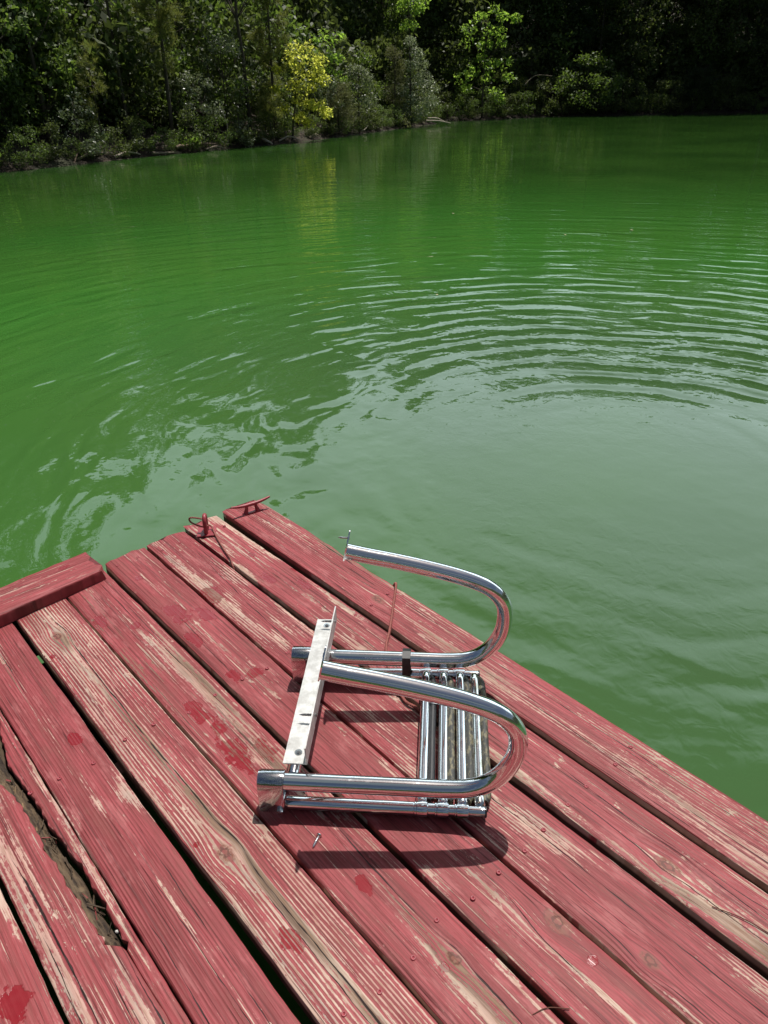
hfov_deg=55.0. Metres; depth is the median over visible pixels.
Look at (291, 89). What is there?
undergrowth bush
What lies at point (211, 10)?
forest tree
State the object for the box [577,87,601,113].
undergrowth bush
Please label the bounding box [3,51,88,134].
undergrowth bush
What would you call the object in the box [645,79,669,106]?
undergrowth bush
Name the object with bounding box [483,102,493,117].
undergrowth bush
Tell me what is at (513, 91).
undergrowth bush
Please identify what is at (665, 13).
forest tree
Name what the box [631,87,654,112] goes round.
undergrowth bush
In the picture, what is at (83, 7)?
forest tree
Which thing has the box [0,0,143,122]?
tree
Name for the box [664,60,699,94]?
undergrowth bush
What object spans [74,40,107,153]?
pine sapling
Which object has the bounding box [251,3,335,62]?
forest tree
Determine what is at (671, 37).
undergrowth bush
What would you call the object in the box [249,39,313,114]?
undergrowth bush
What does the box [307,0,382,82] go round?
tree
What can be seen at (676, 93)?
undergrowth bush
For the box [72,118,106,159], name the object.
undergrowth bush
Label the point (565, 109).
undergrowth bush
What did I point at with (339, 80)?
undergrowth bush
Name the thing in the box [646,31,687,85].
undergrowth bush
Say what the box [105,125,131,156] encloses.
undergrowth bush
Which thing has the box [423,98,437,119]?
undergrowth bush
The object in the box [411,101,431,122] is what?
undergrowth bush
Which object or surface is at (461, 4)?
forest tree
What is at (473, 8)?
undergrowth bush
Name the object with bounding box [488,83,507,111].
undergrowth bush
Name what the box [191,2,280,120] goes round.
undergrowth bush
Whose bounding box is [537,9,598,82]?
undergrowth bush
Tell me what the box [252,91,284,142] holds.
pine sapling
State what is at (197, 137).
shrub
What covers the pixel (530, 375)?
water
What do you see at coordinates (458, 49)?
undergrowth bush
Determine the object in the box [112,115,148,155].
undergrowth bush
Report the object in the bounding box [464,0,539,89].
tree
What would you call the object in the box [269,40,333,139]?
yellow tree
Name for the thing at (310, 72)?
undergrowth bush
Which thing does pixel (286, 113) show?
undergrowth bush
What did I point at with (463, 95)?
undergrowth bush
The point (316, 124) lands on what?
undergrowth bush
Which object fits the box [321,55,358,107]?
undergrowth bush
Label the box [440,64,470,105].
undergrowth bush
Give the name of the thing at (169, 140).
undergrowth bush
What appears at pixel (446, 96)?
undergrowth bush
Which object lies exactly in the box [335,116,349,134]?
undergrowth bush
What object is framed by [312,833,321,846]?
loose screw
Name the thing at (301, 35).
undergrowth bush
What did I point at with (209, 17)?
tree
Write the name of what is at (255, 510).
dock cleat
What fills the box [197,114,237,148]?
undergrowth bush
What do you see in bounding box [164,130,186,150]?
undergrowth bush
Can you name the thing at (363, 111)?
undergrowth bush
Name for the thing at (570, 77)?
shrub
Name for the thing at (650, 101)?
undergrowth bush
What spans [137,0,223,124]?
undergrowth bush
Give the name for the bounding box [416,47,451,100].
undergrowth bush
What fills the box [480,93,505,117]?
undergrowth bush
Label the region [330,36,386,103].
undergrowth bush
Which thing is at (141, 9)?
broadleaf tree
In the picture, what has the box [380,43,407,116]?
cedar shrub
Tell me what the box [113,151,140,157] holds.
driftwood root
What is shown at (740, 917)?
pine needle
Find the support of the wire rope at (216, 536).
attached to the mooring eye
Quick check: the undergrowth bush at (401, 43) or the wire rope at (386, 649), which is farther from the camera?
the undergrowth bush at (401, 43)
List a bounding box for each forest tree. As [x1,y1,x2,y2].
[0,0,54,136]
[0,0,87,125]
[20,0,78,58]
[70,0,140,42]
[72,0,98,24]
[124,0,192,65]
[180,0,245,67]
[197,0,254,76]
[249,0,307,49]
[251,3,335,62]
[288,0,367,52]
[300,0,357,68]
[337,0,390,76]
[353,0,424,81]
[387,1,439,71]
[396,0,461,55]
[406,0,457,68]
[442,0,495,68]
[459,0,517,63]
[470,0,522,65]
[493,0,562,76]
[599,0,682,101]
[615,0,671,64]
[655,0,686,54]
[664,0,708,62]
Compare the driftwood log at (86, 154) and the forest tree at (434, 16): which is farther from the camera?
the forest tree at (434, 16)
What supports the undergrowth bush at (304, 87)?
on the bank
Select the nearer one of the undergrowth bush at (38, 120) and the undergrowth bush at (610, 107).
the undergrowth bush at (38, 120)
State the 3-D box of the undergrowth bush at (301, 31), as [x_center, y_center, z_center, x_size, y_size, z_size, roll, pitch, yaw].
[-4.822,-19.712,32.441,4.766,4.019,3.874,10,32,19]
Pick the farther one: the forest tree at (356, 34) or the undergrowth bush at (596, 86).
the undergrowth bush at (596, 86)
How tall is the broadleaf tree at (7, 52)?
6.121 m
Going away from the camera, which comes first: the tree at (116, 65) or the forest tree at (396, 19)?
the tree at (116, 65)
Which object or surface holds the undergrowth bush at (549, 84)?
on the bank
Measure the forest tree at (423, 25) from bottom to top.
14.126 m
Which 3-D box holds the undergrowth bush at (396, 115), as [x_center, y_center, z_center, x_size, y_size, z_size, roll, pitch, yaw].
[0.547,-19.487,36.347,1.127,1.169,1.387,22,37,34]
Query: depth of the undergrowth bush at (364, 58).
35.78 m
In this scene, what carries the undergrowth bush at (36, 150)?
on the bank
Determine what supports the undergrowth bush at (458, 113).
on the bank
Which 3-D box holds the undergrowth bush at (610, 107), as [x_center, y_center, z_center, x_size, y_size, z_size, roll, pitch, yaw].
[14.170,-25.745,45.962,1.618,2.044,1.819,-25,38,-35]
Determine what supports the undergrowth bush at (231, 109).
on the bank
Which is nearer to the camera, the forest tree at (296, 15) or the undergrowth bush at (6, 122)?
the undergrowth bush at (6, 122)
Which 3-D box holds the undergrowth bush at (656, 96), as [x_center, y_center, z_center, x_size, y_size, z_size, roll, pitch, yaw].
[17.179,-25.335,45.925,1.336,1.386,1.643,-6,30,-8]
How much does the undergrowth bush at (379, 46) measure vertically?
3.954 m
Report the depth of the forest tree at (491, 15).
46.91 m
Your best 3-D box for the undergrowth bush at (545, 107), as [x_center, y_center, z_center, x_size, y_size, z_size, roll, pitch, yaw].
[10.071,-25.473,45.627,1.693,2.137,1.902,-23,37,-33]
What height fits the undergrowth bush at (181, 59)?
3.072 m
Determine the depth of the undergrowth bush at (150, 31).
27.01 m
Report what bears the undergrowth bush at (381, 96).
on the bank
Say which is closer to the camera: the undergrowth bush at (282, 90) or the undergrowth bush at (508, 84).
the undergrowth bush at (282, 90)
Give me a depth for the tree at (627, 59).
46.60 m
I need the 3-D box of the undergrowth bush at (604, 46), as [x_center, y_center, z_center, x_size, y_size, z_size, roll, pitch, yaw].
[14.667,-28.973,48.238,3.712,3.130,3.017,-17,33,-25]
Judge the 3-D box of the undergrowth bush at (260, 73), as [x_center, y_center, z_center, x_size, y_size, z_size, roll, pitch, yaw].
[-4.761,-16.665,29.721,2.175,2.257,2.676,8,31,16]
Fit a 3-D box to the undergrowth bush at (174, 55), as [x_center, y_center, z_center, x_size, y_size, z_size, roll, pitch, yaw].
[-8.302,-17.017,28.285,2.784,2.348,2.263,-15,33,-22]
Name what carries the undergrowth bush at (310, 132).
on the bank
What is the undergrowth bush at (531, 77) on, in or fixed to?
on the bank
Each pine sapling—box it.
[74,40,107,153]
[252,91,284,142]
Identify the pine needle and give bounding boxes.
[533,1007,569,1014]
[712,906,767,932]
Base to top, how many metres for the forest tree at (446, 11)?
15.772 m
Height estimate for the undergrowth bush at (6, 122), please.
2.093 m
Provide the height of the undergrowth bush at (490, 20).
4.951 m
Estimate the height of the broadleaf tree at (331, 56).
3.986 m
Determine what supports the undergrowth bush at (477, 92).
on the bank
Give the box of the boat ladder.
[256,530,527,817]
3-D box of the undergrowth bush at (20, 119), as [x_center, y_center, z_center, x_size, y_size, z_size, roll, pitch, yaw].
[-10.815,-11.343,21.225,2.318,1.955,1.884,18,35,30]
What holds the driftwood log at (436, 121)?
on the bank
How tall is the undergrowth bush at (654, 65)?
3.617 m
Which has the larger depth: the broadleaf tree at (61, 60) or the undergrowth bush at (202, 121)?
the undergrowth bush at (202, 121)
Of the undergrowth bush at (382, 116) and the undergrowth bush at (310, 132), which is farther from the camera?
the undergrowth bush at (382, 116)
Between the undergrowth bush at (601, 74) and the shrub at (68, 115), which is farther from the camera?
the undergrowth bush at (601, 74)
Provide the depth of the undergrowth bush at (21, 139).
20.05 m
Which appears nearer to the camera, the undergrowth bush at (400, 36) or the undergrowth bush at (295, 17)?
the undergrowth bush at (295, 17)
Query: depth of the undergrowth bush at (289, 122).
28.36 m
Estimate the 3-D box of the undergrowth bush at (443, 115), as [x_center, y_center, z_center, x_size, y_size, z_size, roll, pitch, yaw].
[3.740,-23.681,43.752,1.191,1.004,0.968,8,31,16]
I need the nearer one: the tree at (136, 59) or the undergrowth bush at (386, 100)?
the tree at (136, 59)
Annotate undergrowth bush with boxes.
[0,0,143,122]
[0,60,62,138]
[0,72,38,134]
[0,79,40,145]
[0,103,14,142]
[0,132,38,168]
[0,151,7,165]
[1,39,58,118]
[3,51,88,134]
[5,124,51,165]
[20,15,124,129]
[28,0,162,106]
[28,3,102,95]
[35,120,67,160]
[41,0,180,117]
[62,137,85,159]
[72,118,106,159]
[73,20,165,130]
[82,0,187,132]
[87,132,115,157]
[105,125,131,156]
[106,0,205,103]
[112,12,184,65]
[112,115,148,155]
[122,119,161,152]
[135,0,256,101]
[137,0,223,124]
[143,46,219,130]
[151,38,195,88]
[151,126,177,151]
[159,30,258,131]
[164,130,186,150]
[166,15,248,92]
[168,106,210,150]
[172,0,305,85]
[187,115,223,148]
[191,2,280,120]
[195,0,256,72]
[195,37,253,118]
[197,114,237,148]
[223,0,326,91]
[224,0,324,98]
[225,103,260,145]
[236,0,296,83]
[246,116,266,143]
[247,66,284,114]
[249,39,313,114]
[250,10,327,83]
[253,69,306,131]
[253,116,276,140]
[263,30,326,113]
[266,82,296,125]
[267,114,287,140]
[272,0,360,97]
[272,116,297,138]
[275,72,309,116]
[281,119,302,136]
[282,0,339,84]
[290,80,315,123]
[297,49,324,114]
[297,51,334,115]
[301,0,364,82]
[301,114,318,136]
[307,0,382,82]
[309,42,355,101]
[309,117,324,133]
[310,75,351,121]
[317,108,336,135]
[319,112,343,132]
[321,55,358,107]
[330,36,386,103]
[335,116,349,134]
[340,46,385,100]
[340,108,354,131]
[345,7,383,81]
[346,0,429,96]
[346,20,399,89]
[347,102,371,131]
[348,85,378,124]
[349,118,362,133]
[351,32,393,104]
[351,49,388,104]
[353,82,377,117]
[354,108,372,128]
[357,33,408,87]
[363,112,375,130]
[365,103,385,130]
[367,104,389,128]
[368,40,412,105]
[370,28,420,105]
[373,90,393,117]
[378,109,393,126]
[383,90,401,113]
[384,108,393,126]
[387,103,403,126]
[388,97,416,125]
[398,67,425,112]
[399,102,418,124]
[406,79,433,111]
[406,105,423,123]
[411,23,453,91]
[411,25,456,80]
[411,51,450,95]
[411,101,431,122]
[412,0,500,91]
[413,20,482,92]
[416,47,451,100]
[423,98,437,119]
[426,84,449,117]
[427,103,443,119]
[429,38,488,107]
[438,16,525,76]
[438,90,453,114]
[439,103,456,118]
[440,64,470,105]
[449,36,476,91]
[449,87,478,112]
[449,100,468,119]
[453,75,487,107]
[462,95,479,118]
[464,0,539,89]
[464,37,510,90]
[464,52,494,99]
[465,99,484,116]
[474,38,522,103]
[476,86,495,109]
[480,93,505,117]
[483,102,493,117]
[486,60,531,103]
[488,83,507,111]
[494,96,512,116]
[498,21,544,79]
[500,92,517,115]
[507,91,533,115]
[509,79,533,108]
[510,42,559,105]
[514,62,541,100]
[517,91,535,116]
[519,25,575,93]
[524,85,541,106]
[533,10,618,89]
[533,81,558,115]
[536,77,565,111]
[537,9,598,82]
[547,102,562,114]
[550,85,576,115]
[551,69,575,102]
[560,23,612,91]
[564,86,587,114]
[568,77,596,114]
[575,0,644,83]
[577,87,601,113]
[580,59,620,98]
[580,73,604,107]
[586,82,607,113]
[594,42,623,75]
[598,82,622,113]
[605,76,632,112]
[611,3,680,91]
[619,81,651,110]
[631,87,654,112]
[635,43,677,100]
[640,92,661,112]
[644,20,698,85]
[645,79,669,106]
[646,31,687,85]
[648,93,669,112]
[655,59,687,101]
[656,78,683,112]
[657,81,676,107]
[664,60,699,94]
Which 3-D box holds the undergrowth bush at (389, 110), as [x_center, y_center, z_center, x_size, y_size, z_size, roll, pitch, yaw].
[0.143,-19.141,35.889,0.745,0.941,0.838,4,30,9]
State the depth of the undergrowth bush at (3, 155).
19.98 m
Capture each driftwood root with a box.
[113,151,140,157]
[205,146,227,149]
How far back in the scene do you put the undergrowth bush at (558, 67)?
47.27 m
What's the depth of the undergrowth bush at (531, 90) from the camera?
46.23 m
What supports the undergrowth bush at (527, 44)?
on the bank
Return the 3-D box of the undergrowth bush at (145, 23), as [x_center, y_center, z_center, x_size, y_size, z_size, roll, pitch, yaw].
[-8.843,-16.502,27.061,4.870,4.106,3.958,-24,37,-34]
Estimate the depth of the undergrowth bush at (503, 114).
44.62 m
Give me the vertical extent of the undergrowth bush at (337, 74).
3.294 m
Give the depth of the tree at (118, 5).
23.47 m
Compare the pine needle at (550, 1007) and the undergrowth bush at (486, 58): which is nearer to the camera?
the pine needle at (550, 1007)
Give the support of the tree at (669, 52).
on the bank
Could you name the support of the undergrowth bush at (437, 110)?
on the bank
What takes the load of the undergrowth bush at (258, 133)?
on the bank
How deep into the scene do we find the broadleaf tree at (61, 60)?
21.25 m
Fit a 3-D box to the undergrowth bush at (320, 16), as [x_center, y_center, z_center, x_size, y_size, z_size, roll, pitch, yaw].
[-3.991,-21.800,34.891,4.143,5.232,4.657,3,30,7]
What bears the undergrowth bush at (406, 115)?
on the bank
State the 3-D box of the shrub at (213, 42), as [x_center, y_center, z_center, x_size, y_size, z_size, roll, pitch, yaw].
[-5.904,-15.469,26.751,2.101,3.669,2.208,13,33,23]
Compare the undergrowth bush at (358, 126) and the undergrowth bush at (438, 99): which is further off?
the undergrowth bush at (438, 99)
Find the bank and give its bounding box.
[0,0,767,171]
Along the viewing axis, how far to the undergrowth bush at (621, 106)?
45.72 m
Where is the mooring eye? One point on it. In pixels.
(205, 531)
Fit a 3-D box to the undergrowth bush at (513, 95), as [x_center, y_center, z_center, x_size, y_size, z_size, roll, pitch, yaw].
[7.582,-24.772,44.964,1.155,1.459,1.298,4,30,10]
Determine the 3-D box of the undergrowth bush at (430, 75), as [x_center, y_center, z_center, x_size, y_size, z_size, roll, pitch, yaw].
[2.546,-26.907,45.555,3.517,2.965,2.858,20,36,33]
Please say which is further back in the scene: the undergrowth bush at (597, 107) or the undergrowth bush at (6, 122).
the undergrowth bush at (597, 107)
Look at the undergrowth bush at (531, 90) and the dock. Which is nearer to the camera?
the dock
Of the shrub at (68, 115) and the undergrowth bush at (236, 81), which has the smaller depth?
the shrub at (68, 115)
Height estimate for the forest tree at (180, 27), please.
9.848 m
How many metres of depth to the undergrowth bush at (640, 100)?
45.84 m
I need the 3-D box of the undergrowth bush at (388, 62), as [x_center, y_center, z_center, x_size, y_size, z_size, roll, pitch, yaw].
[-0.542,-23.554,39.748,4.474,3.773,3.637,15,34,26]
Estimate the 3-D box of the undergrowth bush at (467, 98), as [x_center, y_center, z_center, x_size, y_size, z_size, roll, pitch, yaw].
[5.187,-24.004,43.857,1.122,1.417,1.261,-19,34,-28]
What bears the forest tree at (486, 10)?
on the bank
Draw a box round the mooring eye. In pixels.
[197,513,216,536]
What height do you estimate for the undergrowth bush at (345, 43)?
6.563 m
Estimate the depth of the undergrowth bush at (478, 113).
43.95 m
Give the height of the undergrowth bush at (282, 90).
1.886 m
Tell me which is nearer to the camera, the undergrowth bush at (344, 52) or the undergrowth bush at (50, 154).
the undergrowth bush at (50, 154)
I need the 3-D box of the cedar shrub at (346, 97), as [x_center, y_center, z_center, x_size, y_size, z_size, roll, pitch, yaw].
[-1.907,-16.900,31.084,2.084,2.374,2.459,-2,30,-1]
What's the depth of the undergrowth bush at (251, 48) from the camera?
31.01 m
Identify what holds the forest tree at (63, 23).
on the bank
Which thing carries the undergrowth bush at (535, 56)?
on the bank
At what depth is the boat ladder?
1.55 m
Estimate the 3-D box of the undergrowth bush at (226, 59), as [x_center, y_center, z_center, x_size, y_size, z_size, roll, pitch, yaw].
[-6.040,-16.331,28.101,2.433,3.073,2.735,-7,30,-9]
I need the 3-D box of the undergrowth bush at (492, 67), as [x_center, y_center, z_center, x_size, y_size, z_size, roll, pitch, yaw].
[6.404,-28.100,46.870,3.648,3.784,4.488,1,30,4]
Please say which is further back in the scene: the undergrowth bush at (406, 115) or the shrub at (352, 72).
the undergrowth bush at (406, 115)
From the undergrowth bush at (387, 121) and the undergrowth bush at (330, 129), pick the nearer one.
the undergrowth bush at (330, 129)
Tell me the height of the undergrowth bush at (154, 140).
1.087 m
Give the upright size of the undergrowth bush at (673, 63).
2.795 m
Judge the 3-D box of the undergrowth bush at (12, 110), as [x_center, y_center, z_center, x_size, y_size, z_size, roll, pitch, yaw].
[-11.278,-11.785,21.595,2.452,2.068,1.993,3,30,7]
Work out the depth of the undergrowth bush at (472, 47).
45.86 m
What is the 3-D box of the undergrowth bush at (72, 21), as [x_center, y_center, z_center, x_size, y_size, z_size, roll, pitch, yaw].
[-11.050,-15.502,24.872,3.120,3.941,3.508,16,34,27]
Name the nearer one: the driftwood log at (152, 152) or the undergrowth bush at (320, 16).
the driftwood log at (152, 152)
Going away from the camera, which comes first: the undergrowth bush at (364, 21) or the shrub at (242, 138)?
the shrub at (242, 138)
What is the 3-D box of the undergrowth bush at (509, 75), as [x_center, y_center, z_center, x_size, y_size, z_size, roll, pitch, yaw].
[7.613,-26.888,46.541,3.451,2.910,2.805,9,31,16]
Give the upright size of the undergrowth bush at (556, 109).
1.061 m
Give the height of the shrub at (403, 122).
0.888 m
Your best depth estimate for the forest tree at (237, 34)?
31.55 m
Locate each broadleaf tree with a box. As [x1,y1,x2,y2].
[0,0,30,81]
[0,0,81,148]
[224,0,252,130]
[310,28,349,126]
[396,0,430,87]
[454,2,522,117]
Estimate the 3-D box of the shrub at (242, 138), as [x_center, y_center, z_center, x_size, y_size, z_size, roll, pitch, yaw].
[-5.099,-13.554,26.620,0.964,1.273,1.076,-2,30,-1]
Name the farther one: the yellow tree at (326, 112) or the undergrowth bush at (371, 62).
the undergrowth bush at (371, 62)
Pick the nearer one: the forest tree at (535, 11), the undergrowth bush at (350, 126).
the undergrowth bush at (350, 126)
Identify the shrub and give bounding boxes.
[47,89,109,159]
[173,126,201,150]
[174,69,224,137]
[194,27,253,127]
[231,117,254,147]
[311,75,344,121]
[317,79,362,134]
[340,63,380,133]
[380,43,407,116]
[389,116,410,128]
[551,51,626,114]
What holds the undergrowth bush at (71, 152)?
on the bank
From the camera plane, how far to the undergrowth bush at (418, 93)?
39.59 m
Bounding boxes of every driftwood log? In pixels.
[74,152,107,159]
[151,151,181,153]
[175,142,217,148]
[426,120,450,123]
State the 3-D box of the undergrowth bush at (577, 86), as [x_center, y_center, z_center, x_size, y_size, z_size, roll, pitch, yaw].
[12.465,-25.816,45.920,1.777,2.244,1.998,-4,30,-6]
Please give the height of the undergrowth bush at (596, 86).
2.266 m
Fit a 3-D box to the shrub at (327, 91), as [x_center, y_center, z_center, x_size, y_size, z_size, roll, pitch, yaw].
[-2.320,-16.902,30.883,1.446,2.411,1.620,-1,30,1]
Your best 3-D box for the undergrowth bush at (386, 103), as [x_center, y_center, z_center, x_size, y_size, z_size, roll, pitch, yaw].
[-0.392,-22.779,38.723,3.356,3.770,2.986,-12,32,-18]
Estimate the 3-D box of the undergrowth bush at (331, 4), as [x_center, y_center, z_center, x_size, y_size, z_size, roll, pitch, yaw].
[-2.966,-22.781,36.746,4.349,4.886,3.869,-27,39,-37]
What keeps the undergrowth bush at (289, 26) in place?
on the bank
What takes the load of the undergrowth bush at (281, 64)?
on the bank
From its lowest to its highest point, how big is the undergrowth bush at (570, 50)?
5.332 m
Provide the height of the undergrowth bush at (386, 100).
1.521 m
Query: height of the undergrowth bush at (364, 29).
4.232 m
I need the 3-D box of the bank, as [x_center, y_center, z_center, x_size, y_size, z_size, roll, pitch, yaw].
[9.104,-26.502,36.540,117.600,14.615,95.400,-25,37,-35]
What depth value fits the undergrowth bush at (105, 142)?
22.53 m
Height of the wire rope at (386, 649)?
0.054 m
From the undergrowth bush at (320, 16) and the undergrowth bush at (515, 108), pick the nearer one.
the undergrowth bush at (320, 16)
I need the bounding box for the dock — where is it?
[0,500,767,1023]
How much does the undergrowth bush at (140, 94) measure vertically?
3.683 m
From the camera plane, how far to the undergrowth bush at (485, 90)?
44.55 m
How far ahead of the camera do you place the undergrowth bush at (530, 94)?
45.17 m
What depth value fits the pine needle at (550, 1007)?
1.19 m
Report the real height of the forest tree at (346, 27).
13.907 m
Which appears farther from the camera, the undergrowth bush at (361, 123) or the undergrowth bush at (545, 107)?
the undergrowth bush at (545, 107)
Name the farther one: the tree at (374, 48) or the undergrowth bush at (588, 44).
the undergrowth bush at (588, 44)
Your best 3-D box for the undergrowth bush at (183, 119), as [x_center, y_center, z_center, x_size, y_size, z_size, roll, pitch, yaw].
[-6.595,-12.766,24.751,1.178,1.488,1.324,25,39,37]
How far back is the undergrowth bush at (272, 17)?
31.20 m
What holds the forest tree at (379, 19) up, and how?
on the bank
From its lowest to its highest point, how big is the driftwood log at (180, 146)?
0.154 m
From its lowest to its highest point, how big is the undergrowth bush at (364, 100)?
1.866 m
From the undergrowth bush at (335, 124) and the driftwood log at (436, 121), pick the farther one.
the driftwood log at (436, 121)
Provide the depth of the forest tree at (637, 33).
45.42 m
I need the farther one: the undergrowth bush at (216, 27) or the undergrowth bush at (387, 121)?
the undergrowth bush at (387, 121)
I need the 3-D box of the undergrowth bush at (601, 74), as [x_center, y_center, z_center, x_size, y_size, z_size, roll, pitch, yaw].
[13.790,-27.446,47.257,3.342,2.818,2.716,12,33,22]
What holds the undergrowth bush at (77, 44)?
on the bank
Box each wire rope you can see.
[188,517,234,569]
[385,582,419,711]
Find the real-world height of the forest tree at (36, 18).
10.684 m
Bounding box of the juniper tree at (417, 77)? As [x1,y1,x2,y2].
[396,35,440,122]
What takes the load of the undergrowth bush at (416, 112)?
on the bank
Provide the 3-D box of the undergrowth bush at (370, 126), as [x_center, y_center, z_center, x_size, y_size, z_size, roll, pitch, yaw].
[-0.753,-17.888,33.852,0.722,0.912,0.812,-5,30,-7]
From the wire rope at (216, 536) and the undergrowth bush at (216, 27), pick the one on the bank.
the undergrowth bush at (216, 27)
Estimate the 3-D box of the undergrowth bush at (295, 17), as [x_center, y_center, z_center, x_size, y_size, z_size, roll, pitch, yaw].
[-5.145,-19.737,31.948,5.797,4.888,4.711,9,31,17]
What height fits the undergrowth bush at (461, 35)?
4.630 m
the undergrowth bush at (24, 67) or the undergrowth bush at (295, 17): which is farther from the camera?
the undergrowth bush at (295, 17)
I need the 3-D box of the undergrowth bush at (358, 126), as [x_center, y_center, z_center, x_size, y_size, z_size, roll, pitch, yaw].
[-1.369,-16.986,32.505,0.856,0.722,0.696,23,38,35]
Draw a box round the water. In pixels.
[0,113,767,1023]
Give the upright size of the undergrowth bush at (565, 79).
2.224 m
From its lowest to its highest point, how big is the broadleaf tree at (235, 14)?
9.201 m
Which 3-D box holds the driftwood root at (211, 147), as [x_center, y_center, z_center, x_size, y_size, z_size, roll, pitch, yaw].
[-5.796,-12.602,25.540,0.853,0.160,0.072,-25,37,-35]
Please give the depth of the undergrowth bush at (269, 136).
27.41 m
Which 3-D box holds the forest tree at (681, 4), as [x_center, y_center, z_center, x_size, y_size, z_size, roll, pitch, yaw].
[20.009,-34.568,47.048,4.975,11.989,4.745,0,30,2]
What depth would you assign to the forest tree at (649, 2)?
47.59 m
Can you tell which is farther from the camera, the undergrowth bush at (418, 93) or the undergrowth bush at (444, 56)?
the undergrowth bush at (444, 56)
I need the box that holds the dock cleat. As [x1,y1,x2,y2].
[231,496,269,515]
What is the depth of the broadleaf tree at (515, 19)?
42.63 m
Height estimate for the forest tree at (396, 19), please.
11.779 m
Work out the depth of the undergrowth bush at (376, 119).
34.13 m
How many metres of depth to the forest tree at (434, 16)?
44.93 m
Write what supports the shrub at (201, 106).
on the bank
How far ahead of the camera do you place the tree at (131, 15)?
24.32 m
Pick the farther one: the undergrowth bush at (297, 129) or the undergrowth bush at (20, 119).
the undergrowth bush at (297, 129)
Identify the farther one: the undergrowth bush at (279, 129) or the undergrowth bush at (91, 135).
the undergrowth bush at (279, 129)
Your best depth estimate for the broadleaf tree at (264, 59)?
26.88 m
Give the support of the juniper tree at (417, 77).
on the bank
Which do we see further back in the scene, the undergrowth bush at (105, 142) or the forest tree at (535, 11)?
the forest tree at (535, 11)
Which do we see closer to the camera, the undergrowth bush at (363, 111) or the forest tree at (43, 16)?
the forest tree at (43, 16)
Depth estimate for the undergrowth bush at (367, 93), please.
33.86 m
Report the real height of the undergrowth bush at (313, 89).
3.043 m
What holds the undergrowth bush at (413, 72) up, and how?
on the bank
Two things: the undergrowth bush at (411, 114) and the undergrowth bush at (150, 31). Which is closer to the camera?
the undergrowth bush at (150, 31)
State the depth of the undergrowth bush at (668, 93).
46.20 m
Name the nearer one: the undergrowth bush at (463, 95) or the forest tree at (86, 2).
the forest tree at (86, 2)
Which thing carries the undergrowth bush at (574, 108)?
on the bank
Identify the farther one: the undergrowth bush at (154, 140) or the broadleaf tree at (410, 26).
the broadleaf tree at (410, 26)
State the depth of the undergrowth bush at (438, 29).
44.69 m

